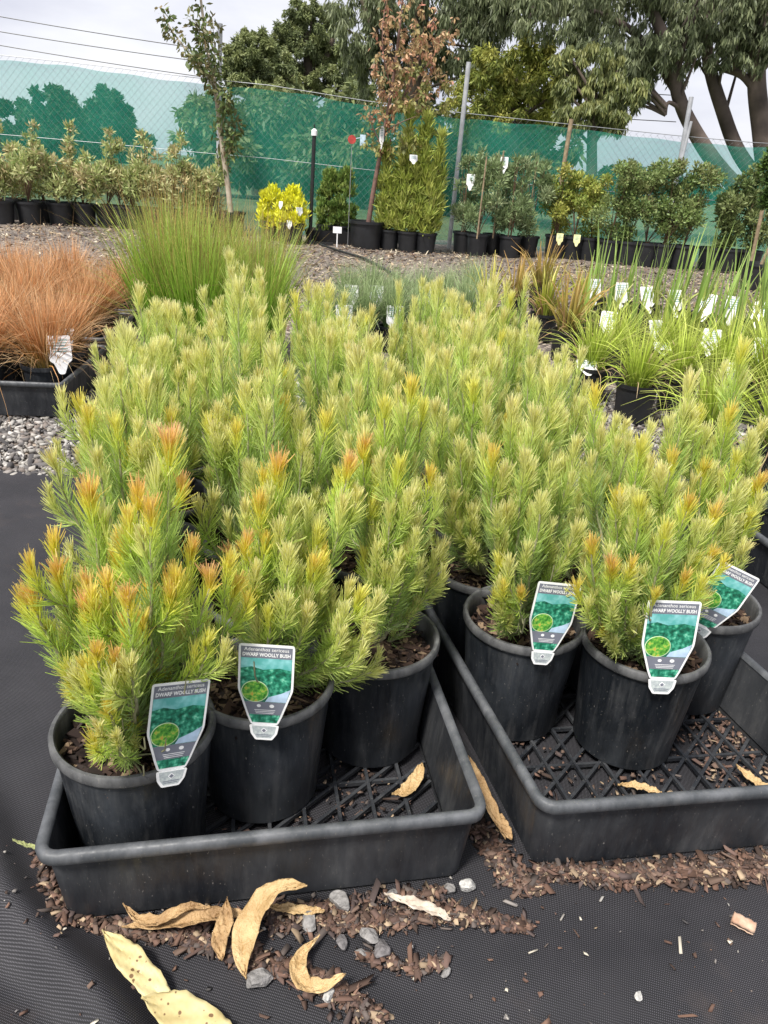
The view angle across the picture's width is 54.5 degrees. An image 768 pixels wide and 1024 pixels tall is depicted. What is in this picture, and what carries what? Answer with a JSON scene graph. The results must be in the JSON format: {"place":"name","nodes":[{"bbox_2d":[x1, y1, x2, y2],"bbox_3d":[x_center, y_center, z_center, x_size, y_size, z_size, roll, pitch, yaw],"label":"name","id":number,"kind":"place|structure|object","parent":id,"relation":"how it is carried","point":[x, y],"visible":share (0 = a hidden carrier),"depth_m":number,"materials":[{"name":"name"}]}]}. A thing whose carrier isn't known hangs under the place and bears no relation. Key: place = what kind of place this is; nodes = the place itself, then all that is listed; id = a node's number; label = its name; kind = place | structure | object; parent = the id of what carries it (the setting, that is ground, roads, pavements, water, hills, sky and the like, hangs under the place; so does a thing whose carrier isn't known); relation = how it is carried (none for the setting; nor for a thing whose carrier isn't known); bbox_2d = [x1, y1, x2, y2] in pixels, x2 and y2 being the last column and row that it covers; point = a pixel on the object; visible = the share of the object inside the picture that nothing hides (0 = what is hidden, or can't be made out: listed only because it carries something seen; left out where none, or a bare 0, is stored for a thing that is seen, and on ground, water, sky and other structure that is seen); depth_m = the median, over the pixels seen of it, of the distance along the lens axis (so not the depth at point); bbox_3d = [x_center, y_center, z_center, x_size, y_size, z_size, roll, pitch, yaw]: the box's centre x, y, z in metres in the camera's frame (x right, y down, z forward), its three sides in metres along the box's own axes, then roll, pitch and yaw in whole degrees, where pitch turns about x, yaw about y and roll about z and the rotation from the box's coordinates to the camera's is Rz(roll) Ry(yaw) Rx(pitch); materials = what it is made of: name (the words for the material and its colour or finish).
{"place":"outdoors","nodes":[
{"label":"outdoors","id":0,"kind":"place"},
{"bbox_2d":[0,217,758,492],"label":"gravel yard","id":1,"kind":"structure","parent":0,"point":[442,245],"depth_m":7.42,"materials":[{"name":"gravel"}]},
{"bbox_2d":[3,131,49,224],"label":"variegated shrub","id":2,"kind":"object","parent":1,"relation":"on","point":[24,161],"visible":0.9,"depth_m":8.58,"materials":[{"name":"green plant"}]},
{"bbox_2d":[0,241,85,381],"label":"potted sedge","id":3,"kind":"object","parent":1,"relation":"on","point":[17,375],"visible":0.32,"depth_m":2.80,"materials":[{"name":"plant"}]},
{"bbox_2d":[0,223,102,325],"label":"potted sedge","id":4,"kind":"object","parent":1,"relation":"on","point":[20,278],"visible":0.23,"depth_m":3.16,"materials":[{"name":"plant"}]},
{"bbox_2d":[0,251,110,384],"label":"potted sedge","id":5,"kind":"object","parent":1,"relation":"on","point":[48,369],"visible":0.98,"depth_m":2.58,"materials":[{"name":"plant"}]},
{"bbox_2d":[32,145,82,225],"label":"variegated shrub","id":6,"kind":"object","parent":1,"relation":"on","point":[57,208],"visible":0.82,"depth_m":8.75,"materials":[{"name":"green plant"}]},
{"bbox_2d":[1,245,135,373],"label":"potted sedge","id":7,"kind":"object","parent":1,"relation":"on","point":[80,356],"visible":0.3,"depth_m":2.80,"materials":[{"name":"plant"}]},
{"bbox_2d":[55,145,108,225],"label":"variegated shrub","id":8,"kind":"object","parent":1,"relation":"on","point":[89,207],"visible":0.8,"depth_m":8.83,"materials":[{"name":"green plant"}]},
{"bbox_2d":[35,240,136,337],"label":"potted sedge","id":9,"kind":"object","parent":1,"relation":"on","point":[89,290],"visible":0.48,"depth_m":3.21,"materials":[{"name":"plant"}]},
{"bbox_2d":[79,157,131,226],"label":"variegated shrub","id":10,"kind":"object","parent":1,"relation":"on","point":[99,169],"visible":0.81,"depth_m":8.84,"materials":[{"name":"green plant"}]},
{"bbox_2d":[109,135,152,228],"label":"variegated shrub","id":11,"kind":"object","parent":1,"relation":"on","point":[133,169],"visible":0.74,"depth_m":8.83,"materials":[{"name":"green plant"}]},
{"bbox_2d":[46,169,268,299],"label":"potted rush","id":12,"kind":"object","parent":1,"relation":"on","point":[182,214],"visible":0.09,"depth_m":3.34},
{"bbox_2d":[154,0,247,236],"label":"slender tree","id":13,"kind":"object","parent":1,"relation":"on","point":[209,71],"visible":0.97,"depth_m":8.32,"materials":[{"name":"green plant"}]},
{"bbox_2d":[187,150,233,232],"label":"variegated shrub","id":14,"kind":"object","parent":1,"relation":"on","point":[213,185],"visible":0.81,"depth_m":8.92,"materials":[{"name":"green plant"}]},
{"bbox_2d":[198,198,338,345],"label":"potted rush","id":15,"kind":"object","parent":1,"relation":"on","point":[276,251],"visible":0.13,"depth_m":3.40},
{"bbox_2d":[272,183,310,244],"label":"golden conifer","id":16,"kind":"object","parent":1,"relation":"on","point":[293,193],"visible":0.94,"depth_m":8.39,"materials":[{"name":"yellow plant"}]},
{"bbox_2d":[305,227,350,245],"bbox_3d":[-0.584,-3.341,9.041,0.720,0.150,0.420,4,25,0],"label":"trough","id":17,"kind":"object","parent":1,"relation":"on","point":[331,236],"visible":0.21,"depth_m":8.86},
{"bbox_2d":[313,166,339,230],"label":"green conifer","id":18,"kind":"object","parent":17,"relation":"in","point":[325,201],"visible":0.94,"depth_m":8.94,"materials":[{"name":"green plant"}]},
{"bbox_2d":[328,163,359,231],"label":"green conifer","id":19,"kind":"object","parent":17,"relation":"in","point":[343,213],"visible":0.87,"depth_m":8.89,"materials":[{"name":"green plant"}]},
{"bbox_2d":[0,361,755,509],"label":"pebbles","id":20,"kind":"object","parent":1,"relation":"on","point":[24,438],"visible":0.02,"depth_m":2.42,"materials":[{"name":"gravel"}]},
{"bbox_2d":[0,344,106,416],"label":"plant tray","id":21,"kind":"object","parent":20,"relation":"on","point":[30,398],"visible":0.55,"depth_m":2.54,"materials":[{"name":"plastic"}]},
{"bbox_2d":[39,174,280,332],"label":"potted rush","id":22,"kind":"object","parent":20,"relation":"on","point":[141,271],"visible":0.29,"depth_m":3.04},
{"bbox_2d":[76,190,295,359],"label":"potted rush","id":23,"kind":"object","parent":20,"relation":"on","point":[192,287],"visible":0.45,"depth_m":2.95,"materials":[{"name":"plant"}]},
{"bbox_2d":[148,201,354,342],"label":"potted rush","id":24,"kind":"object","parent":20,"relation":"on","point":[272,298],"visible":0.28,"depth_m":3.05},
{"bbox_2d":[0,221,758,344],"bbox_3d":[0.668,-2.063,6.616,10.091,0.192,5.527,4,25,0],"label":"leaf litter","id":25,"kind":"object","parent":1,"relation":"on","point":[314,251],"visible":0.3,"depth_m":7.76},
{"bbox_2d":[0,23,767,259],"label":"fence","id":26,"kind":"object","parent":1,"relation":"on","point":[686,132],"visible":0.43,"depth_m":8.95,"materials":[{"name":"fabric"}]},
{"bbox_2d":[372,134,410,249],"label":"upright conifer","id":27,"kind":"object","parent":1,"relation":"on","point":[386,207],"visible":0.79,"depth_m":8.50,"materials":[{"name":"green plant"}]},
{"bbox_2d":[349,0,459,249],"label":"rust leaved tree","id":28,"kind":"object","parent":1,"relation":"on","point":[366,234],"visible":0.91,"depth_m":8.08,"materials":[{"name":"brown plant"}]},
{"bbox_2d":[393,104,435,251],"bbox_3d":[0.326,-3.757,8.399,0.474,1.555,0.431,-8,27,-25],"label":"upright conifer","id":29,"kind":"object","parent":1,"relation":"on","point":[407,239],"visible":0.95,"depth_m":8.37,"materials":[{"name":"green plant"}]},
{"bbox_2d":[408,106,451,253],"bbox_3d":[0.516,-3.708,8.376,0.501,1.510,0.431,4,25,0],"label":"upright conifer","id":30,"kind":"object","parent":1,"relation":"on","point":[434,173],"visible":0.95,"depth_m":8.36,"materials":[{"name":"green plant"}]},
{"bbox_2d":[449,151,484,253],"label":"staked shrub","id":31,"kind":"object","parent":1,"relation":"on","point":[459,238],"visible":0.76,"depth_m":8.78,"materials":[{"name":"green plant"}]},
{"bbox_2d":[461,144,509,256],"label":"staked shrub","id":32,"kind":"object","parent":1,"relation":"on","point":[477,242],"visible":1,"depth_m":8.43,"materials":[{"name":"green plant"}]},
{"bbox_2d":[489,151,539,258],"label":"staked shrub","id":33,"kind":"object","parent":1,"relation":"on","point":[508,242],"visible":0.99,"depth_m":8.52,"materials":[{"name":"green plant"}]},
{"bbox_2d":[515,151,560,256],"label":"staked shrub","id":34,"kind":"object","parent":1,"relation":"on","point":[528,239],"visible":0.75,"depth_m":8.72,"materials":[{"name":"green plant"}]},
{"bbox_2d":[514,252,594,341],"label":"strappy plant","id":35,"kind":"object","parent":1,"relation":"on","point":[543,313],"visible":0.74,"depth_m":4.26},
{"bbox_2d":[538,161,582,258],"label":"olive shrub","id":36,"kind":"object","parent":1,"relation":"on","point":[557,223],"visible":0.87,"depth_m":8.85,"materials":[{"name":"green plant"}]},
{"bbox_2d":[533,259,623,360],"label":"strappy plant","id":37,"kind":"object","parent":1,"relation":"on","point":[562,312],"visible":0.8,"depth_m":3.83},
{"bbox_2d":[557,170,601,259],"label":"olive shrub","id":38,"kind":"object","parent":1,"relation":"on","point":[573,245],"visible":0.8,"depth_m":8.81,"materials":[{"name":"green plant"}]},
{"bbox_2d":[574,172,615,260],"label":"olive shrub","id":39,"kind":"object","parent":1,"relation":"on","point":[595,187],"visible":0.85,"depth_m":8.82,"materials":[{"name":"green plant"}]},
{"bbox_2d":[543,300,649,402],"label":"potted fine grass","id":40,"kind":"object","parent":1,"relation":"on","point":[594,372],"depth_m":3.10,"materials":[{"name":"green plant"}]},
{"bbox_2d":[588,157,646,263],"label":"hedge shrub","id":41,"kind":"object","parent":1,"relation":"on","point":[630,170],"visible":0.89,"depth_m":8.59,"materials":[{"name":"green plant"}]},
{"bbox_2d":[611,161,668,265],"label":"hedge shrub","id":42,"kind":"object","parent":1,"relation":"on","point":[638,188],"visible":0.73,"depth_m":8.57,"materials":[{"name":"green plant"}]},
{"bbox_2d":[630,156,683,266],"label":"hedge shrub","id":43,"kind":"object","parent":1,"relation":"on","point":[647,251],"visible":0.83,"depth_m":8.55,"materials":[{"name":"green plant"}]},
{"bbox_2d":[647,156,705,268],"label":"hedge shrub","id":44,"kind":"object","parent":1,"relation":"on","point":[685,210],"visible":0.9,"depth_m":8.51,"materials":[{"name":"green plant"}]},
{"bbox_2d":[637,215,734,358],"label":"potted iris","id":45,"kind":"object","parent":1,"relation":"on","point":[705,279],"visible":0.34,"depth_m":3.66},
{"bbox_2d":[624,306,752,425],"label":"potted fine grass","id":46,"kind":"object","parent":1,"relation":"on","point":[689,360],"depth_m":3.06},
{"bbox_2d":[669,161,728,270],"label":"hedge shrub","id":47,"kind":"object","parent":1,"relation":"on","point":[709,175],"visible":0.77,"depth_m":8.44,"materials":[{"name":"green plant"}]},
{"bbox_2d":[697,184,744,269],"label":"bushy shrub","id":48,"kind":"object","parent":1,"relation":"on","point":[726,222],"visible":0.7,"depth_m":8.72,"materials":[{"name":"green plant"}]},
{"bbox_2d":[714,162,765,272],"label":"bushy shrub","id":49,"kind":"object","parent":1,"relation":"on","point":[744,198],"visible":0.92,"depth_m":8.53,"materials":[{"name":"green plant"}]},
{"bbox_2d":[736,185,767,271],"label":"bushy shrub","id":50,"kind":"object","parent":1,"relation":"on","point":[750,217],"visible":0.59,"depth_m":8.71,"materials":[{"name":"green plant"}]},
{"bbox_2d":[0,154,767,261],"bbox_3d":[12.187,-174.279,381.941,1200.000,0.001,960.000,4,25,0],"label":"ground","id":51,"kind":"structure","parent":0,"point":[363,212],"depth_m":15.46,"materials":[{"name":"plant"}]},
{"bbox_2d":[9,82,86,145],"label":"tree","id":52,"kind":"object","parent":51,"relation":"on","point":[50,106],"visible":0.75,"depth_m":52.73,"materials":[{"name":"green plant"}]},
{"bbox_2d":[72,83,137,157],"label":"tree","id":53,"kind":"object","parent":51,"relation":"on","point":[101,123],"visible":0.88,"depth_m":52.97,"materials":[{"name":"green plant"}]},
{"bbox_2d":[167,77,312,199],"bbox_3d":[-3.236,-8.920,18.078,3.633,2.987,2.533,-10,28,-27],"label":"dense shrub tree","id":54,"kind":"object","parent":51,"relation":"on","point":[264,94],"visible":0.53,"depth_m":17.56,"materials":[{"name":"green plant"}]},
{"bbox_2d":[222,25,300,195],"bbox_3d":[-3.338,-10.289,19.658,2.246,4.380,1.688,-6,27,-21],"label":"round tree","id":55,"kind":"object","parent":51,"relation":"on","point":[253,60],"visible":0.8,"depth_m":18.79,"materials":[{"name":"green plant"}]},
{"bbox_2d":[268,0,356,196],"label":"round tree","id":56,"kind":"object","parent":51,"relation":"on","point":[314,47],"visible":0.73,"depth_m":20.36,"materials":[{"name":"green plant"}]},
{"bbox_2d":[258,74,453,207],"bbox_3d":[-0.381,-8.466,17.031,4.952,3.006,2.866,4,25,0],"label":"dense shrub tree","id":57,"kind":"object","parent":51,"relation":"on","point":[349,88],"visible":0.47,"depth_m":16.45,"materials":[{"name":"green plant"}]},
{"bbox_2d":[0,470,767,1023],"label":"weed mat","id":58,"kind":"object","parent":51,"relation":"on","point":[46,976],"visible":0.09,"depth_m":0.91,"materials":[{"name":"fabric"}]},
{"bbox_2d":[46,317,207,587],"bbox_3d":[-0.428,-0.030,1.293,0.253,0.596,0.209,-13,30,-32],"label":"potted woolly bush","id":59,"kind":"object","parent":58,"relation":"on","point":[161,346],"visible":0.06,"depth_m":1.23,"materials":[{"name":"green plant"}]},
{"bbox_2d":[101,929,170,995],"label":"dry leaf","id":60,"kind":"object","parent":58,"relation":"on","point":[139,970],"visible":1,"depth_m":0.83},
{"bbox_2d":[141,990,231,1023],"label":"dry leaf","id":61,"kind":"object","parent":58,"relation":"on","point":[179,1007],"visible":1,"depth_m":0.80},
{"bbox_2d":[179,274,299,581],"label":"potted woolly bush","id":62,"kind":"object","parent":58,"relation":"on","point":[221,380],"visible":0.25,"depth_m":1.24,"materials":[{"name":"green plant"}]},
{"bbox_2d":[35,610,485,915],"bbox_3d":[-0.182,0.322,1.143,0.537,0.127,0.547,-1,25,-11],"label":"plant tray","id":63,"kind":"object","parent":58,"relation":"on","point":[238,864],"visible":0.43,"depth_m":0.92,"materials":[{"name":"plastic"}]},
{"bbox_2d":[37,321,225,674],"bbox_3d":[-0.354,0.043,1.099,0.240,0.636,0.224,4,25,0],"label":"potted woolly bush","id":64,"kind":"object","parent":63,"relation":"on","point":[113,464],"visible":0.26,"depth_m":1.00,"materials":[{"name":"green plant"}]},
{"bbox_2d":[9,416,259,846],"bbox_3d":[-0.285,0.183,0.875,0.242,0.576,0.220,22,30,34],"label":"potted woolly bush","id":65,"kind":"object","parent":63,"relation":"on","point":[130,734],"visible":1,"depth_m":0.83,"materials":[{"name":"green plant"}]},
{"bbox_2d":[189,339,342,647],"bbox_3d":[-0.181,0.028,1.181,0.220,0.616,0.235,4,25,0],"label":"potted woolly bush","id":66,"kind":"object","parent":63,"relation":"in","point":[225,438],"visible":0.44,"depth_m":1.11,"materials":[{"name":"green plant"}]},
{"bbox_2d":[205,441,389,822],"bbox_3d":[-0.124,0.165,0.989,0.272,0.536,0.225,4,25,0],"label":"potted woolly bush","id":67,"kind":"object","parent":63,"relation":"in","point":[270,698],"visible":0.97,"depth_m":0.96,"materials":[{"name":"green plant"}]},
{"bbox_2d":[310,339,454,767],"bbox_3d":[-0.006,0.081,1.083,0.197,0.623,0.197,13,26,18],"label":"potted woolly bush","id":68,"kind":"object","parent":63,"relation":"in","point":[373,722],"visible":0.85,"depth_m":1.06,"materials":[{"name":"green plant"}]},
{"bbox_2d":[232,878,306,979],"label":"dry leaf","id":69,"kind":"object","parent":58,"relation":"on","point":[245,930],"visible":1,"depth_m":0.88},
{"bbox_2d":[312,330,436,601],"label":"potted woolly bush","id":70,"kind":"object","parent":58,"relation":"on","point":[380,377],"visible":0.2,"depth_m":1.24,"materials":[{"name":"green plant"}]},
{"bbox_2d":[3,845,765,1023],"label":"grit","id":71,"kind":"object","parent":58,"relation":"on","point":[329,1017],"visible":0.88,"depth_m":0.88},
{"bbox_2d":[30,817,767,1023],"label":"bark mulch","id":72,"kind":"object","parent":58,"relation":"on","point":[728,866],"visible":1,"depth_m":0.93,"materials":[{"name":"wood"}]},
{"bbox_2d":[121,906,241,929],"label":"dry leaf","id":73,"kind":"object","parent":72,"relation":"on","point":[191,917],"visible":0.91,"depth_m":0.89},
{"bbox_2d":[289,934,345,993],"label":"dry leaf","id":74,"kind":"object","parent":72,"relation":"on","point":[302,979],"visible":1,"depth_m":0.84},
{"bbox_2d":[463,270,532,452],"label":"potted woolly bush","id":75,"kind":"object","parent":58,"relation":"on","point":[503,316],"visible":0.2,"depth_m":1.73,"materials":[{"name":"green plant"}]},
{"bbox_2d":[417,483,626,613],"bbox_3d":[0.277,0.068,1.762,0.537,0.127,0.547,-2,25,-13],"label":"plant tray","id":76,"kind":"object","parent":58,"relation":"on","point":[422,611],"depth_m":1.53,"materials":[{"name":"plastic"}]},
{"bbox_2d":[385,273,457,458],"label":"potted woolly bush","id":77,"kind":"object","parent":76,"relation":"in","point":[395,338],"visible":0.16,"depth_m":1.75,"materials":[{"name":"green plant"}]},
{"bbox_2d":[389,273,474,495],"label":"potted woolly bush","id":78,"kind":"object","parent":76,"relation":"in","point":[441,336],"visible":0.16,"depth_m":1.56,"materials":[{"name":"green plant"}]},
{"bbox_2d":[410,299,510,600],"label":"potted woolly bush","id":79,"kind":"object","parent":76,"relation":"on","point":[481,336],"visible":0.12,"depth_m":1.41,"materials":[{"name":"green plant"}]},
{"bbox_2d":[485,315,547,469],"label":"potted woolly bush","id":80,"kind":"object","parent":76,"relation":"in","point":[512,380],"visible":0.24,"depth_m":1.59,"materials":[{"name":"green plant"}]},
{"bbox_2d":[514,342,605,549],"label":"potted woolly bush","id":81,"kind":"object","parent":76,"relation":"in","point":[577,410],"visible":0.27,"depth_m":1.40,"materials":[{"name":"green plant"}]},
{"bbox_2d":[421,589,767,862],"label":"plant tray","id":82,"kind":"object","parent":58,"relation":"on","point":[626,824],"visible":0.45,"depth_m":1.04,"materials":[{"name":"plastic"}]},
{"bbox_2d":[425,316,506,661],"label":"potted woolly bush","id":83,"kind":"object","parent":82,"relation":"in","point":[464,528],"visible":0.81,"depth_m":1.23,"materials":[{"name":"green plant"}]},
{"bbox_2d":[463,366,588,741],"bbox_3d":[0.214,0.076,1.148,0.244,0.606,0.199,-12,29,-30],"label":"potted woolly bush","id":84,"kind":"object","parent":82,"relation":"in","point":[523,635],"visible":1,"depth_m":1.09,"materials":[{"name":"green plant"}]},
{"bbox_2d":[547,410,659,686],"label":"potted woolly bush","id":85,"kind":"object","parent":82,"relation":"in","point":[617,453],"visible":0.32,"depth_m":1.24,"materials":[{"name":"green plant"}]},
{"bbox_2d":[512,711,767,799],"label":"mulch","id":86,"kind":"object","parent":82,"relation":"in","point":[721,729],"visible":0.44,"depth_m":1.21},
{"bbox_2d":[563,365,733,769],"bbox_3d":[0.381,0.102,1.109,0.263,0.614,0.260,4,25,0],"label":"potted woolly bush","id":87,"kind":"object","parent":82,"relation":"on","point":[645,659],"visible":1,"depth_m":1.08,"materials":[{"name":"green plant"}]},
{"bbox_2d":[664,335,767,715],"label":"potted woolly bush","id":88,"kind":"object","parent":82,"relation":"in","point":[729,623],"visible":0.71,"depth_m":1.18,"materials":[{"name":"green plant"}]},
{"bbox_3d":[-0.314,0.080,1.647,0.537,0.127,0.547,-2,25,-13],"label":"plant tray","id":89,"kind":"object","parent":58,"relation":"on","visible":0},
{"bbox_2d":[89,279,214,526],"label":"potted woolly bush","id":90,"kind":"object","parent":89,"relation":"on","point":[159,310],"visible":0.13,"depth_m":1.40,"materials":[{"name":"green plant"}]},
{"bbox_2d":[196,245,298,395],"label":"potted woolly bush","id":91,"kind":"object","parent":89,"relation":"on","point":[209,313],"visible":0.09,"depth_m":1.67,"materials":[{"name":"green plant"}]},
{"bbox_2d":[280,276,377,488],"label":"potted woolly bush","id":92,"kind":"object","parent":89,"relation":"in","point":[305,316],"visible":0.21,"depth_m":1.62,"materials":[{"name":"green plant"}]},
{"bbox_2d":[300,306,389,532],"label":"potted woolly bush","id":93,"kind":"object","parent":89,"relation":"on","point":[317,394],"visible":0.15,"depth_m":1.43,"materials":[{"name":"green plant"}]},
{"bbox_2d":[321,0,576,153],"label":"gum tree","id":94,"kind":"object","parent":51,"relation":"on","point":[470,15],"visible":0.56,"depth_m":14.25,"materials":[{"name":"green plant"}]},
{"bbox_2d":[437,30,574,202],"bbox_3d":[2.248,-7.299,13.963,2.561,3.054,1.883,4,25,0],"label":"wattle tree","id":95,"kind":"object","parent":51,"relation":"on","point":[514,91],"visible":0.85,"depth_m":13.37,"materials":[{"name":"green plant"}]},
{"bbox_2d":[429,105,586,219],"bbox_3d":[2.393,-7.687,16.270,3.348,2.617,3.095,-14,30,-33],"label":"dense shrub tree","id":96,"kind":"object","parent":51,"relation":"on","point":[476,143],"visible":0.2,"depth_m":15.83,"materials":[{"name":"green plant"}]},
{"bbox_2d":[547,40,651,179],"bbox_3d":[3.283,-6.028,11.734,1.455,2.404,1.103,22,30,34],"label":"wattle tree","id":97,"kind":"object","parent":51,"relation":"on","point":[595,108],"visible":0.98,"depth_m":11.39,"materials":[{"name":"green plant"}]},
{"bbox_2d":[488,0,767,223],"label":"gum tree","id":98,"kind":"object","parent":51,"relation":"on","point":[690,34],"visible":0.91,"depth_m":12.05,"materials":[{"name":"green plant"}]},
{"bbox_2d":[0,0,767,187],"label":"sky","id":99,"kind":"structure","parent":0,"point":[135,19],"materials":[{"name":"white"}]},
{"bbox_2d":[359,268,422,350],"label":"potted grass","id":100,"kind":"object","parent":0,"point":[386,319],"depth_m":3.77,"materials":[{"name":"green plant"}]},
{"bbox_2d":[586,309,704,423],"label":"potted fine grass","id":101,"kind":"object","parent":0,"point":[636,370],"depth_m":2.89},
{"bbox_2d":[626,336,767,468],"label":"potted fine grass","id":102,"kind":"object","parent":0,"point":[712,413],"depth_m":2.44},
{"bbox_2d":[664,300,766,407],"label":"potted fine grass","id":103,"kind":"object","parent":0,"point":[728,350],"depth_m":3.08,"materials":[{"name":"green plant"}]},
{"bbox_2d":[671,292,767,425],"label":"potted fine grass","id":104,"kind":"object","parent":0,"point":[763,349],"depth_m":2.97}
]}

